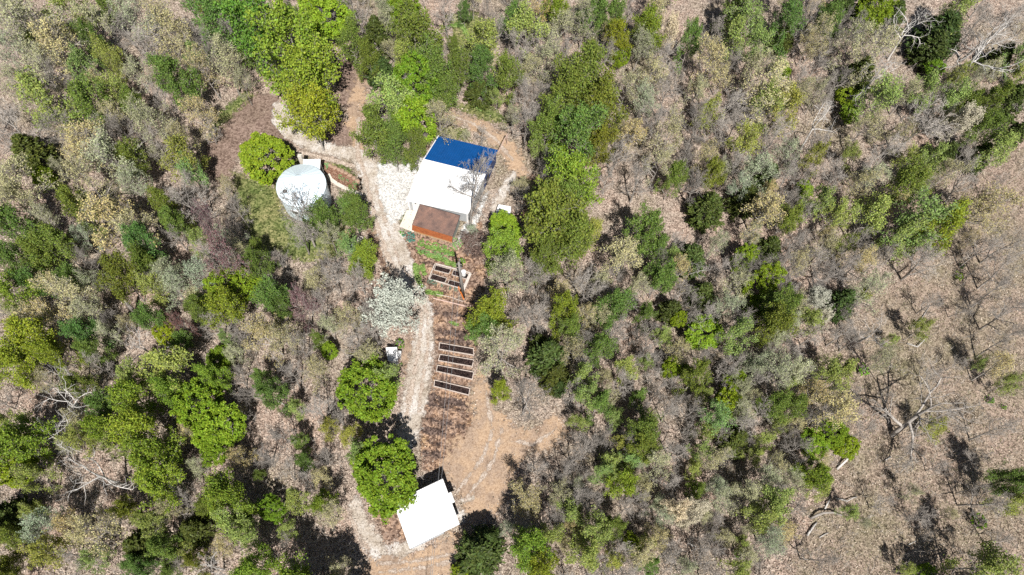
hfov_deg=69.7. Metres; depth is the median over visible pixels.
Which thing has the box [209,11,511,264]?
lawn
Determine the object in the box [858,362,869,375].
shrub
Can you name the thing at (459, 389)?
raised bed
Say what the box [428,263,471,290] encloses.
garden border
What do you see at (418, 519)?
garage
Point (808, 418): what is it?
bare tree
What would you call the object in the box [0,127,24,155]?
bare tree
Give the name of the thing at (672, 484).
bare tree
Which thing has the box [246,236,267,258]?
leafy tree
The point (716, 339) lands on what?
bare tree
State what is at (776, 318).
leafy tree
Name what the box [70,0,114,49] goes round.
budding tree
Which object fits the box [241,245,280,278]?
leafy tree
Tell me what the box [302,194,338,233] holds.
leafy tree
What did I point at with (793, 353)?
bare tree
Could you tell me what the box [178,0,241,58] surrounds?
leafy tree
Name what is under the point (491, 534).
cedar tree
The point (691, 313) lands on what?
bare tree
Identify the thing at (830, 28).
budding tree
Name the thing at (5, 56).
budding tree
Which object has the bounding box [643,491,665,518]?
budding tree
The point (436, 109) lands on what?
budding tree
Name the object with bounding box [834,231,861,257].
budding tree
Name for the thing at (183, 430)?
budding tree
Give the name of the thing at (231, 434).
leafy tree
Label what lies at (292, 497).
budding tree
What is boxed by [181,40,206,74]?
budding tree
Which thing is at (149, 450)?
leafy tree
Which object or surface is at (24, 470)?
budding tree
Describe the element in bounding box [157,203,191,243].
leafy tree
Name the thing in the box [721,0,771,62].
budding tree
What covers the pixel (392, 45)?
budding tree
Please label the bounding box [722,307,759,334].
bare tree
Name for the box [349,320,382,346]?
bare tree
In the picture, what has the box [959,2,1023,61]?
bare tree
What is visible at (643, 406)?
bare tree
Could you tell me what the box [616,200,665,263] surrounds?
leafy tree
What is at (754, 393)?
budding tree
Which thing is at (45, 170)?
leafy tree
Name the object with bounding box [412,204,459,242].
rusty shed
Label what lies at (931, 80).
budding tree
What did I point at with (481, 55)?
leafy tree
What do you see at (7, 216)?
leafy tree
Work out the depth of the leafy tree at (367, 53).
98.10 m
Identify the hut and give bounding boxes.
[386,347,401,364]
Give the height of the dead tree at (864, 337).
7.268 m
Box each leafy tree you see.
[0,200,43,263]
[0,240,48,290]
[0,269,53,322]
[0,313,68,364]
[0,337,50,393]
[0,412,68,465]
[0,433,41,488]
[0,520,37,550]
[0,548,30,574]
[0,563,21,574]
[8,266,67,299]
[14,232,62,277]
[15,25,51,66]
[22,337,88,373]
[26,222,83,268]
[32,165,62,192]
[51,182,100,227]
[51,260,105,295]
[56,315,115,350]
[57,370,102,401]
[64,73,116,138]
[68,16,111,72]
[70,335,119,369]
[77,412,122,441]
[82,389,118,427]
[94,248,144,305]
[95,0,123,35]
[98,396,190,461]
[101,376,167,425]
[104,493,140,519]
[111,135,151,184]
[116,551,145,574]
[117,219,166,273]
[117,426,186,490]
[118,82,151,130]
[125,238,164,293]
[127,453,186,513]
[129,300,171,330]
[130,557,169,574]
[143,50,206,112]
[143,183,196,232]
[144,530,193,564]
[146,372,199,414]
[151,319,178,350]
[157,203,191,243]
[159,560,182,574]
[168,372,224,433]
[169,327,196,355]
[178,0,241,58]
[181,548,208,572]
[182,290,219,328]
[188,401,246,452]
[190,494,224,515]
[191,361,235,393]
[193,283,246,329]
[199,428,233,467]
[199,466,259,533]
[202,265,263,308]
[206,344,235,371]
[212,0,289,76]
[227,541,284,574]
[235,24,267,74]
[236,264,255,289]
[237,131,294,185]
[238,501,257,520]
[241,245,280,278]
[243,0,347,115]
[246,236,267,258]
[248,273,292,312]
[249,367,278,398]
[252,375,291,418]
[252,469,266,481]
[255,493,288,524]
[265,289,295,327]
[267,33,341,120]
[267,547,312,574]
[272,80,343,150]
[286,3,304,34]
[288,432,312,453]
[294,450,316,473]
[296,0,354,40]
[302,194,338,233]
[306,487,339,514]
[308,328,329,351]
[320,341,338,359]
[333,10,364,73]
[335,351,397,422]
[336,196,368,231]
[337,185,375,233]
[347,236,378,281]
[348,100,398,164]
[349,433,423,524]
[356,35,380,81]
[378,111,412,170]
[380,50,438,115]
[381,0,446,62]
[382,0,421,27]
[389,91,437,142]
[401,126,431,171]
[406,30,459,107]
[427,69,458,123]
[443,44,471,96]
[445,33,459,50]
[449,562,469,574]
[456,0,472,27]
[462,286,519,335]
[464,43,499,99]
[464,311,499,344]
[480,225,524,275]
[488,209,522,243]
[490,377,512,405]
[494,48,524,107]
[496,0,521,51]
[508,522,553,574]
[517,545,559,574]
[520,174,594,278]
[525,182,562,221]
[526,92,564,159]
[528,233,563,284]
[536,50,590,134]
[538,0,570,39]
[542,143,604,213]
[544,99,609,166]
[544,139,569,164]
[547,289,582,342]
[549,211,595,269]
[552,178,586,221]
[555,37,621,106]
[557,312,583,343]
[572,0,609,42]
[573,64,631,158]
[582,331,619,368]
[583,389,612,424]
[584,122,620,167]
[588,286,637,333]
[591,0,627,44]
[600,514,629,544]
[602,467,641,499]
[604,15,633,66]
[609,45,631,72]
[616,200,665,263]
[621,431,660,468]
[623,530,642,556]
[625,405,666,454]
[626,386,647,410]
[629,0,668,62]
[630,299,659,332]
[633,555,659,574]
[640,256,678,295]
[644,233,671,267]
[653,158,689,199]
[660,355,681,378]
[669,310,687,329]
[672,356,714,397]
[673,15,703,74]
[678,363,691,375]
[683,480,708,500]
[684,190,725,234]
[684,314,724,353]
[701,154,727,194]
[709,0,747,41]
[713,385,743,419]
[718,367,746,390]
[729,242,759,273]
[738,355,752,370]
[741,261,787,298]
[741,281,805,337]
[744,294,767,316]
[751,300,800,348]
[752,388,796,422]
[767,199,805,236]
[768,0,808,59]
[771,59,791,80]
[774,392,809,433]
[786,451,833,491]
[795,179,813,200]
[800,427,830,459]
[813,415,849,449]
[814,0,846,45]
[831,435,861,460]
[834,85,860,105]
[839,103,860,124]
[848,0,899,34]
[878,153,935,210]
[905,196,972,257]
[914,562,937,574]
[923,59,946,75]
[933,81,984,134]
[955,108,1010,155]
[976,77,1021,118]
[979,458,1023,496]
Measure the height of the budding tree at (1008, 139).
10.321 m
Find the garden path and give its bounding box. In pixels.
[327,173,362,195]
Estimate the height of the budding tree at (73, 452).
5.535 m
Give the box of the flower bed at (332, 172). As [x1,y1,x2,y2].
[323,165,358,190]
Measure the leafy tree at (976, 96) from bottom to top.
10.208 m
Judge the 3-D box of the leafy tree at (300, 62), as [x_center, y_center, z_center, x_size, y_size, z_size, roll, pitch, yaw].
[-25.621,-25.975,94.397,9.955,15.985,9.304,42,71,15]
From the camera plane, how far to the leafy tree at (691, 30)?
101.01 m
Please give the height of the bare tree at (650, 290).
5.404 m
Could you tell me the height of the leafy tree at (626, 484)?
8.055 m
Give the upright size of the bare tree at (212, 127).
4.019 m
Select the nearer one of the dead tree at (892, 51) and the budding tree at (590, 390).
the budding tree at (590, 390)
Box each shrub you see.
[395,338,404,348]
[402,232,414,242]
[452,237,462,249]
[456,258,465,265]
[458,227,487,256]
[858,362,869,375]
[955,271,962,280]
[970,512,987,530]
[984,394,994,402]
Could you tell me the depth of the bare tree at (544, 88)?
97.75 m
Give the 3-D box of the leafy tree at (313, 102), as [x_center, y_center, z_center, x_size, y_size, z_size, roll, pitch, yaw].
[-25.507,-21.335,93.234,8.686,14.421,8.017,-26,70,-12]
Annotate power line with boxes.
[430,270,455,574]
[432,266,461,573]
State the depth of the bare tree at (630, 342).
86.64 m
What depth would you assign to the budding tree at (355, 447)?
77.30 m
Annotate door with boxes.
[412,202,418,210]
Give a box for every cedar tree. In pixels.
[0,491,48,540]
[9,133,61,176]
[121,527,167,565]
[177,513,217,553]
[362,14,392,60]
[363,55,393,93]
[453,523,509,574]
[462,79,497,113]
[477,524,500,551]
[523,337,571,381]
[527,333,546,350]
[538,362,573,395]
[548,381,566,398]
[655,299,681,328]
[669,242,709,281]
[684,281,718,311]
[714,422,751,460]
[723,184,760,221]
[749,235,782,264]
[751,161,779,193]
[764,22,795,58]
[817,0,854,27]
[822,288,856,324]
[832,55,874,101]
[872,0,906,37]
[903,29,949,72]
[905,9,963,63]
[926,141,959,174]
[957,142,993,175]
[978,41,1015,76]
[982,83,1023,129]
[998,121,1023,148]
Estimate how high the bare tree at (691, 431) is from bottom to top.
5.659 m
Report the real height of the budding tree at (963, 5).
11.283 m
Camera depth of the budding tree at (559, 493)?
77.44 m
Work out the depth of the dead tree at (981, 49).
98.44 m
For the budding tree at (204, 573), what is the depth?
75.84 m
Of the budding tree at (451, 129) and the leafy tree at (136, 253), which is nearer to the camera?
the leafy tree at (136, 253)
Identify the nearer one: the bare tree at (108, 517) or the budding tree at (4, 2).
the bare tree at (108, 517)
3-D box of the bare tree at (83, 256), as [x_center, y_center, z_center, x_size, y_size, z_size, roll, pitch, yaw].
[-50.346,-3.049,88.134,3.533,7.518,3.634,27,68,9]
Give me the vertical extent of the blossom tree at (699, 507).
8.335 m
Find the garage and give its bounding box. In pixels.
[397,479,459,548]
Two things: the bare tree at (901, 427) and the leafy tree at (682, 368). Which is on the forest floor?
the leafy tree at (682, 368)
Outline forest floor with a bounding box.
[0,0,1023,574]
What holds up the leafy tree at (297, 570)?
on the forest floor
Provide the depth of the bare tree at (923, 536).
80.17 m
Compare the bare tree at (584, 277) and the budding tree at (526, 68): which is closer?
the bare tree at (584, 277)
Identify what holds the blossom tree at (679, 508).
on the forest floor
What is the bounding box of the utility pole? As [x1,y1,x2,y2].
[457,261,465,297]
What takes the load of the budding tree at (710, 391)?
on the forest floor
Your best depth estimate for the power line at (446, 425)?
76.21 m
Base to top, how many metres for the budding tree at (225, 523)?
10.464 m
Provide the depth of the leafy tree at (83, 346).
81.04 m
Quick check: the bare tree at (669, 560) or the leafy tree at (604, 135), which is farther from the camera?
the leafy tree at (604, 135)
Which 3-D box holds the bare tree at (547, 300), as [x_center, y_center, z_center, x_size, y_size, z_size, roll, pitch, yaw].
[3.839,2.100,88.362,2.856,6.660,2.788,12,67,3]
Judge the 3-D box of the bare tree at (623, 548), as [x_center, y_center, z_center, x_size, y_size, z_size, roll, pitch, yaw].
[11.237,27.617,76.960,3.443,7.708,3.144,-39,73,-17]
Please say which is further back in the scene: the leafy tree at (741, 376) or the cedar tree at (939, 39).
the cedar tree at (939, 39)
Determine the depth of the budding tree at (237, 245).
85.81 m
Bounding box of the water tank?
[276,154,330,219]
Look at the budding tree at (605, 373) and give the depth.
84.34 m
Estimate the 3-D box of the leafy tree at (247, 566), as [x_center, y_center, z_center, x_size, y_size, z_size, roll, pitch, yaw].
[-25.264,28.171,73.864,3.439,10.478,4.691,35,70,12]
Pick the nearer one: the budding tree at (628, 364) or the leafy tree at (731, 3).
the budding tree at (628, 364)
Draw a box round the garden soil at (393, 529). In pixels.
[367,173,541,544]
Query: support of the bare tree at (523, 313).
on the forest floor
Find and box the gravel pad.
[376,156,489,243]
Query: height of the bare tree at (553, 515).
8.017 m
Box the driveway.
[271,100,516,561]
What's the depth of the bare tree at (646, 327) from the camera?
86.67 m
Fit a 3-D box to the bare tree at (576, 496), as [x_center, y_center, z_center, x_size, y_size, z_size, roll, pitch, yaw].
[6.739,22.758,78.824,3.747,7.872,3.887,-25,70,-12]
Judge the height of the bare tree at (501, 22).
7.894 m
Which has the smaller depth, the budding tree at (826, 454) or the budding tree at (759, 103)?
the budding tree at (826, 454)
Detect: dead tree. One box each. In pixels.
[34,372,95,432]
[35,418,83,457]
[45,358,82,399]
[57,449,133,504]
[123,324,169,371]
[192,547,225,574]
[686,535,709,562]
[691,262,713,280]
[789,16,816,54]
[799,100,836,149]
[850,50,906,105]
[855,305,888,352]
[886,6,943,60]
[939,11,1023,87]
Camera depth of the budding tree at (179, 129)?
92.88 m
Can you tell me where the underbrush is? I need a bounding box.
[0,0,1023,574]
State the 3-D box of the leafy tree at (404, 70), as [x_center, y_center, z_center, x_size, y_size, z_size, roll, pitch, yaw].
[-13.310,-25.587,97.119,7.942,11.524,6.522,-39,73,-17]
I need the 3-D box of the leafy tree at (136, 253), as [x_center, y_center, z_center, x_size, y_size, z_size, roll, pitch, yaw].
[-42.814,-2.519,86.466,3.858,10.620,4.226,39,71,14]
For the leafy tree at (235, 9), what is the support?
on the forest floor
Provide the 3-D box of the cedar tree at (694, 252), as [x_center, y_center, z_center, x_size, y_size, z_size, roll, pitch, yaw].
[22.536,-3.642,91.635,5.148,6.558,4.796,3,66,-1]
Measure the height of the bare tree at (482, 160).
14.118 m
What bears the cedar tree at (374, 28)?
on the forest floor
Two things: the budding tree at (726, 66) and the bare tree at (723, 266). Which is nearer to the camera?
the bare tree at (723, 266)
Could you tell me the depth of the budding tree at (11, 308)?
82.01 m
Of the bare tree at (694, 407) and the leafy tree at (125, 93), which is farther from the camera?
the leafy tree at (125, 93)
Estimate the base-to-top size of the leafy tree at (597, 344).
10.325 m
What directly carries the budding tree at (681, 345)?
on the forest floor
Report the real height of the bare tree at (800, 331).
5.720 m
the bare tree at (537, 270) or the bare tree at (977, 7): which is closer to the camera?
the bare tree at (537, 270)
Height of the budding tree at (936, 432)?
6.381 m
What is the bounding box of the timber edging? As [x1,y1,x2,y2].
[433,298,465,306]
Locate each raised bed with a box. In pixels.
[429,274,446,282]
[433,380,469,395]
[434,265,450,273]
[436,365,473,379]
[438,342,473,355]
[438,354,473,366]
[448,280,463,287]
[452,270,467,278]
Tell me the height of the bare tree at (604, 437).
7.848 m
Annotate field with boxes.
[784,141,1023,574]
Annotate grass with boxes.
[412,21,482,325]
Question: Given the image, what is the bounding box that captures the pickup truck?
[490,204,510,240]
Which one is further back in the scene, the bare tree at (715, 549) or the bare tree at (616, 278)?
the bare tree at (616, 278)
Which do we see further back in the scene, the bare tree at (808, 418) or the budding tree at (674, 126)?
the budding tree at (674, 126)
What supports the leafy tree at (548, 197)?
on the forest floor
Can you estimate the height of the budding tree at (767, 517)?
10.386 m
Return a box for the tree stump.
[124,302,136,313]
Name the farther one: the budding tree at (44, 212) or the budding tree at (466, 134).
the budding tree at (466, 134)
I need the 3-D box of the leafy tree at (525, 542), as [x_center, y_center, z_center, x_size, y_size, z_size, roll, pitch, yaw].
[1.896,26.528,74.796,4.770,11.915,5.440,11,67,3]
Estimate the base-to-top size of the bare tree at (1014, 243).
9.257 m
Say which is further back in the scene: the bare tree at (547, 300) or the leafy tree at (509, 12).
the leafy tree at (509, 12)
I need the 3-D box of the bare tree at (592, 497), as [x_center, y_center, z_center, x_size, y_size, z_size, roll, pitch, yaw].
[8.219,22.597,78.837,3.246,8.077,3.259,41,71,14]
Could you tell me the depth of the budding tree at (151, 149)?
94.12 m
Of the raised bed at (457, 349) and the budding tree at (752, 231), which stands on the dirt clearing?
the raised bed at (457, 349)
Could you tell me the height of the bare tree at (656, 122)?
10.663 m
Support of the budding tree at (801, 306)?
on the forest floor
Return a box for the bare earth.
[201,57,367,186]
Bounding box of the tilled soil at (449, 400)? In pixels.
[416,230,485,459]
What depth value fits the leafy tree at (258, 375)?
82.11 m
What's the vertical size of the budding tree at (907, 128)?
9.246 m
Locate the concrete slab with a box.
[399,210,416,231]
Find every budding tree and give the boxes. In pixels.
[0,0,44,40]
[0,0,89,72]
[0,28,56,88]
[0,63,54,113]
[0,150,58,215]
[0,175,36,228]
[0,297,40,322]
[0,407,33,436]
[7,65,86,133]
[8,460,64,494]
[11,296,72,343]
[14,38,67,100]
[14,530,81,570]
[15,498,49,518]
[15,505,75,543]
[23,199,61,229]
[24,366,59,393]
[26,14,86,85]
[27,269,78,309]
[38,273,110,323]
[41,0,100,39]
[46,155,69,179]
[49,506,93,539]
[53,422,102,460]
[54,438,84,455]
[56,116,119,178]
[57,150,122,209]
[58,499,130,561]
[59,406,92,438]
[63,243,84,262]
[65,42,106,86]
[66,293,113,332]
[68,221,103,256]
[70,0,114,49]
[71,266,115,300]
[75,124,155,190]
[76,189,158,250]
[76,547,112,574]
[80,222,108,244]
[85,65,116,102]
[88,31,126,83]
[90,67,134,118]
[90,542,116,559]
[91,319,128,345]
[92,95,130,134]
[96,432,130,460]
[97,47,134,90]
[106,0,171,48]
[108,206,165,249]
[113,160,154,211]
[113,355,152,390]
[115,312,136,335]
[119,50,156,104]
[119,92,177,144]
[128,508,156,526]
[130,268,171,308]
[132,507,174,537]
[134,344,193,395]
[138,0,191,68]
[146,140,168,164]
[149,255,184,298]
[154,497,193,525]
[157,17,203,76]
[157,133,210,185]
[157,265,192,312]
[157,428,187,449]
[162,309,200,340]
[165,118,200,159]
[165,537,191,560]
[166,483,188,495]
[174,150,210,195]
[177,93,222,141]
[177,412,197,449]
[179,42,225,98]
[179,253,221,293]
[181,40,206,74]
[182,285,209,303]
[183,226,211,259]
[185,453,208,483]
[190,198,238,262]
[196,569,210,574]
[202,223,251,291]
[203,31,245,94]
[209,501,256,533]
[209,532,235,561]
[211,223,249,259]
[216,171,234,201]
[217,327,239,345]
[222,339,250,367]
[223,513,262,554]
[224,402,246,422]
[225,235,262,271]
[226,444,258,473]
[232,62,256,105]
[239,310,293,370]
[265,320,305,354]
[277,518,301,541]
[283,486,313,515]
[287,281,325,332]
[287,397,306,420]
[300,265,330,295]
[301,354,331,396]
[310,466,334,489]
[312,498,344,528]
[314,217,341,253]
[317,313,345,343]
[317,416,339,442]
[324,555,353,574]
[333,301,365,336]
[334,231,362,262]
[339,421,362,448]
[344,437,366,469]
[345,338,382,365]
[358,0,372,9]
[364,0,394,33]
[364,70,424,124]
[372,361,404,399]
[377,8,398,39]
[380,38,399,61]
[393,28,422,73]
[423,97,458,144]
[447,126,458,138]
[456,16,502,77]
[459,128,471,141]
[461,0,481,19]
[467,223,477,234]
[476,323,530,377]
[486,248,530,298]
[488,87,504,109]
[498,519,516,539]
[501,102,523,135]
[505,0,550,61]
[508,474,541,522]
[509,175,533,199]
[517,52,545,94]
[520,27,561,92]
[527,0,554,42]
[530,135,544,162]
[532,522,565,550]
[539,476,573,505]
[545,279,571,310]
[546,8,576,56]
[555,495,584,529]
[555,529,577,555]
[559,3,576,35]
[560,334,586,376]
[562,0,600,49]
[563,520,584,537]
[563,531,605,573]
[564,361,600,392]
[565,413,590,432]
[566,474,584,492]
[569,504,613,548]
[573,377,603,416]
[575,303,603,336]
[582,294,602,312]
[587,216,603,251]
[587,460,613,486]
[588,270,612,295]
[588,301,612,336]
[593,20,610,54]
[593,235,646,281]
[593,367,612,387]
[594,382,620,404]
[597,449,624,477]
[600,546,625,573]
[603,406,625,432]
[603,463,621,486]
[608,117,628,148]
[609,434,630,452]
[612,65,641,112]
[612,354,639,387]
[616,450,641,470]
[618,117,649,158]
[620,270,650,299]
[626,537,655,568]
[627,466,648,483]
[629,52,671,105]
[629,76,660,120]
[629,457,648,474]
[630,22,657,71]
[632,0,666,34]
[633,352,654,369]
[635,477,660,501]
[636,531,659,549]
[639,408,656,420]
[639,522,673,554]
[641,102,684,163]
[641,144,673,188]
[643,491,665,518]
[643,500,676,530]
[645,0,668,12]
[645,449,673,487]
[647,324,672,348]
[661,243,682,267]
[663,336,693,364]
[670,253,692,293]
[672,549,698,574]
[679,73,709,113]
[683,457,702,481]
[685,438,716,463]
[689,31,728,96]
[689,90,724,135]
[690,137,723,180]
[690,421,720,440]
[690,508,713,528]
[692,385,713,406]
[696,398,736,435]
[697,443,731,470]
[702,229,731,260]
[704,61,736,95]
[704,474,730,498]
[705,527,736,548]
[706,484,734,514]
[711,289,746,321]
[715,316,759,359]
[716,556,752,574]
[717,155,731,177]
[720,11,749,65]
[720,267,752,310]
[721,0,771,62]
[724,118,764,165]
[725,170,752,201]
[725,480,746,507]
[728,43,777,98]
[728,479,763,516]
[730,378,754,397]
[730,396,755,426]
[731,534,750,557]
[731,543,760,569]
[732,148,780,198]
[734,18,776,74]
[734,513,756,538]
[735,497,779,536]
[738,56,794,129]
[738,189,789,241]
[739,220,763,244]
[739,348,771,378]
[740,443,764,470]
[742,388,762,411]
[745,346,800,391]
[746,463,782,494]
[748,76,788,132]
[749,483,797,525]
[752,429,777,454]
[753,450,791,474]
[754,523,789,559]
[755,328,788,354]
[759,178,778,195]
[764,81,807,137]
[765,347,817,393]
[767,135,801,176]
[767,414,792,436]
[774,518,801,549]
[776,464,804,489]
[776,475,805,497]
[780,244,811,275]
[783,74,815,117]
[783,374,803,392]
[784,415,805,436]
[787,305,826,335]
[787,310,802,343]
[788,287,812,325]
[795,378,832,404]
[796,24,819,65]
[797,137,832,179]
[800,10,838,61]
[800,183,837,224]
[802,479,833,503]
[804,77,830,114]
[804,227,840,265]
[804,354,844,390]
[805,388,865,432]
[807,0,828,17]
[810,195,851,233]
[813,450,833,465]
[817,225,838,244]
[823,353,858,392]
[824,19,877,81]
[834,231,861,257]
[834,503,860,520]
[836,140,862,171]
[836,243,878,284]
[839,167,885,205]
[839,191,892,236]
[842,23,904,91]
[843,104,888,151]
[847,265,893,314]
[849,68,905,126]
[852,159,894,196]
[852,281,875,304]
[855,513,872,528]
[865,342,900,374]
[871,211,932,263]
[878,116,919,157]
[879,184,962,255]
[880,332,900,347]
[881,191,910,222]
[889,78,923,114]
[890,140,924,172]
[893,560,916,574]
[897,481,925,508]
[901,67,942,119]
[903,317,936,342]
[905,140,952,177]
[912,165,934,187]
[914,415,949,443]
[926,76,973,129]
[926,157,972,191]
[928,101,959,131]
[935,0,981,34]
[937,507,959,519]
[937,538,1023,574]
[938,60,979,101]
[947,179,1023,234]
[955,61,992,91]
[957,227,982,249]
[963,354,990,372]
[970,129,1023,170]
[971,56,1004,86]
[971,350,1016,381]
[977,485,1023,517]
[981,482,1007,496]
[987,370,1023,397]
[992,39,1023,81]
[1010,56,1023,83]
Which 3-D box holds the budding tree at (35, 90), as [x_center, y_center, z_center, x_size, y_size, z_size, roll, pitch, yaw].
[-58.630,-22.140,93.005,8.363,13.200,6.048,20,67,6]
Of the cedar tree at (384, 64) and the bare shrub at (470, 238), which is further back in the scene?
the cedar tree at (384, 64)
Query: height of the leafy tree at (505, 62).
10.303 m
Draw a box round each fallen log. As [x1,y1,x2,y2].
[806,522,817,535]
[810,511,842,519]
[835,496,856,501]
[836,458,847,469]
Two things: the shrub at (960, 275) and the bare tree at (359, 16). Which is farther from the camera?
the bare tree at (359, 16)
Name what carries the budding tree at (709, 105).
on the forest floor
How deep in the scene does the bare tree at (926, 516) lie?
79.77 m
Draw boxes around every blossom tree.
[358,271,426,338]
[654,497,694,522]
[655,10,682,61]
[676,496,712,531]
[800,285,832,319]
[809,307,835,333]
[929,100,985,143]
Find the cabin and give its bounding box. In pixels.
[406,134,507,222]
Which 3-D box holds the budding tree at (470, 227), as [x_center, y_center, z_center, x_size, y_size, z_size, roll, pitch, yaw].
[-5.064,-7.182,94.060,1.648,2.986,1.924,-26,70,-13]
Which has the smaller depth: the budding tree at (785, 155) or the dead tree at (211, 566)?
the dead tree at (211, 566)
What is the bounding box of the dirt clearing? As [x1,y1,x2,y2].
[343,59,571,574]
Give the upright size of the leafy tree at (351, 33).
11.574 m
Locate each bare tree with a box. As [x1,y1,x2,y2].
[0,18,44,66]
[0,97,44,148]
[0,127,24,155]
[0,297,10,318]
[0,390,15,409]
[34,52,78,94]
[34,103,87,153]
[54,546,100,574]
[71,242,111,278]
[82,351,118,379]
[85,113,117,147]
[97,308,128,330]
[98,505,120,525]
[100,106,149,153]
[106,1,153,61]
[124,23,169,66]
[141,82,176,120]
[144,121,175,170]
[159,223,187,250]
[163,178,220,223]
[170,558,189,572]
[173,487,201,516]
[175,165,214,211]
[178,14,214,57]
[187,239,222,265]
[192,21,218,73]
[198,312,230,340]
[201,124,221,144]
[204,13,241,65]
[223,191,252,227]
[225,218,248,244]
[226,318,252,350]
[229,362,251,386]
[231,383,264,405]
[238,410,256,428]
[253,441,280,468]
[264,423,306,452]
[266,56,287,76]
[269,247,292,276]
[275,359,310,392]
[276,529,300,550]
[277,180,322,246]
[277,456,298,480]
[283,215,314,254]
[287,329,316,367]
[296,465,317,494]
[299,392,337,435]
[310,288,332,319]
[312,246,346,285]
[312,446,335,469]
[316,261,345,293]
[330,406,350,428]
[337,329,368,361]
[338,0,371,33]
[341,274,361,302]
[348,262,373,294]
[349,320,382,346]
[356,293,387,329]
[429,0,455,39]
[430,35,447,58]
[447,147,498,225]
[474,125,489,145]
[480,0,499,21]
[491,14,505,50]
[503,28,528,74]
[507,101,536,146]
[508,375,549,420]
[509,299,542,327]
[509,510,543,532]
[510,73,536,122]
[511,47,530,84]
[512,185,530,214]
[516,275,531,293]
[517,258,540,293]
[522,21,550,73]
[524,300,549,339]
[526,458,548,479]
[527,98,545,127]
[528,79,550,105]
[528,262,553,296]
[533,290,551,317]
[536,146,553,182]
[541,501,569,530]
[550,458,572,487]
[552,32,580,72]
[559,477,597,511]
[559,565,575,574]
[562,376,586,406]
[563,443,587,474]
[566,259,608,311]
[568,429,587,446]
[571,353,594,378]
[573,323,596,351]
[574,467,593,487]
[576,435,595,454]
[576,485,604,513]
[581,508,605,525]
[583,431,601,452]
[588,548,610,574]
[590,280,618,307]
[592,422,614,452]
[597,38,618,73]
[597,166,614,194]
[598,313,632,337]
[599,559,615,574]
[601,257,624,283]
[602,133,638,176]
[602,329,617,349]
[606,537,635,569]
[607,331,624,360]
[610,328,626,346]
[610,569,622,574]
[613,366,634,402]
[616,496,636,520]
[618,152,655,202]
[620,288,645,316]
[620,427,639,454]
[621,481,649,507]
[621,558,641,574]
[622,0,639,43]
[627,326,653,347]
[628,398,651,415]
[633,105,669,149]
[635,335,664,366]
[635,504,651,518]
[636,316,666,339]
[641,367,662,388]
[642,282,656,297]
[645,376,668,403]
[646,35,683,83]
[646,354,663,372]
[647,247,671,279]
[649,70,682,124]
[652,470,682,500]
[654,395,681,428]
[658,537,685,564]
[659,547,684,571]
[662,375,684,395]
[662,439,690,466]
[664,228,688,257]
[669,68,686,96]
[669,144,696,178]
[669,278,693,306]
[674,392,692,407]
[676,396,704,427]
[677,137,695,161]
[679,165,709,206]
[680,97,713,150]
[682,120,704,149]
[682,422,699,443]
[684,291,702,315]
[685,308,701,320]
[690,527,720,550]
[692,14,725,52]
[692,300,720,335]
[692,344,712,367]
[692,547,718,574]
[694,534,727,557]
[695,511,724,531]
[699,86,748,136]
[699,113,733,153]
[705,333,721,350]
[708,258,731,283]
[709,568,722,574]
[710,506,725,521]
[713,355,741,388]
[713,427,734,444]
[717,447,736,467]
[719,47,744,83]
[719,495,746,509]
[720,107,752,151]
[720,354,746,369]
[721,145,750,187]
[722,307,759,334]
[726,251,747,278]
[727,408,763,436]
[731,346,749,361]
[732,93,763,129]
[737,258,766,289]
[739,435,755,450]
[742,251,776,279]
[742,369,775,394]
[749,395,774,423]
[750,554,763,572]
[751,536,761,554]
[752,105,778,131]
[754,112,795,153]
[754,130,781,162]
[758,275,787,293]
[762,342,779,362]
[766,249,797,284]
[770,479,789,496]
[771,155,801,195]
[772,186,802,207]
[772,424,799,443]
[773,342,806,367]
[773,541,790,559]
[774,278,797,296]
[775,229,808,258]
[777,332,795,350]
[778,435,815,464]
[779,197,819,230]
[782,326,808,339]
[784,62,808,88]
[785,264,809,288]
[787,453,813,467]
[789,154,806,182]
[789,280,806,290]
[790,493,808,514]
[794,4,809,34]
[796,228,816,247]
[797,244,829,276]
[798,48,831,89]
[798,406,818,424]
[799,128,830,163]
[799,543,840,574]
[800,0,821,32]
[800,166,817,185]
[800,275,826,297]
[800,324,822,345]
[800,367,816,388]
[803,401,832,428]
[806,160,822,175]
[812,91,834,116]
[812,247,862,286]
[813,257,841,285]
[814,68,837,111]
[816,29,843,63]
[816,151,850,200]
[824,383,841,397]
[825,317,863,346]
[827,66,855,98]
[837,5,854,30]
[838,221,877,255]
[839,326,876,353]
[840,298,862,319]
[842,5,866,48]
[843,405,868,429]
[848,384,865,402]
[850,419,878,439]
[858,131,905,187]
[864,242,902,273]
[866,351,995,475]
[867,18,896,55]
[868,492,897,514]
[874,387,894,401]
[882,77,908,110]
[885,456,914,472]
[890,92,958,156]
[896,438,919,453]
[898,235,951,281]
[901,508,920,522]
[907,174,935,204]
[907,506,939,528]
[913,84,946,122]
[916,291,943,315]
[916,527,933,539]
[919,81,955,112]
[921,365,946,383]
[925,457,951,473]
[935,407,959,421]
[943,148,980,203]
[945,357,972,370]
[946,138,976,167]
[948,300,978,317]
[948,421,970,437]
[951,0,996,55]
[956,481,991,496]
[956,485,1014,520]
[957,543,981,559]
[958,233,1005,267]
[958,447,995,470]
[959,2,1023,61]
[966,264,988,277]
[966,291,987,303]
[969,0,997,18]
[969,415,1021,442]
[971,272,1015,307]
[975,325,1023,358]
[976,250,1023,289]
[978,271,998,282]
[979,225,1023,263]
[979,296,1023,334]
[981,172,1009,193]
[982,527,1017,552]
[1001,82,1023,111]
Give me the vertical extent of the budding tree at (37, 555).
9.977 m
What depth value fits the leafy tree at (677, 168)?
92.46 m

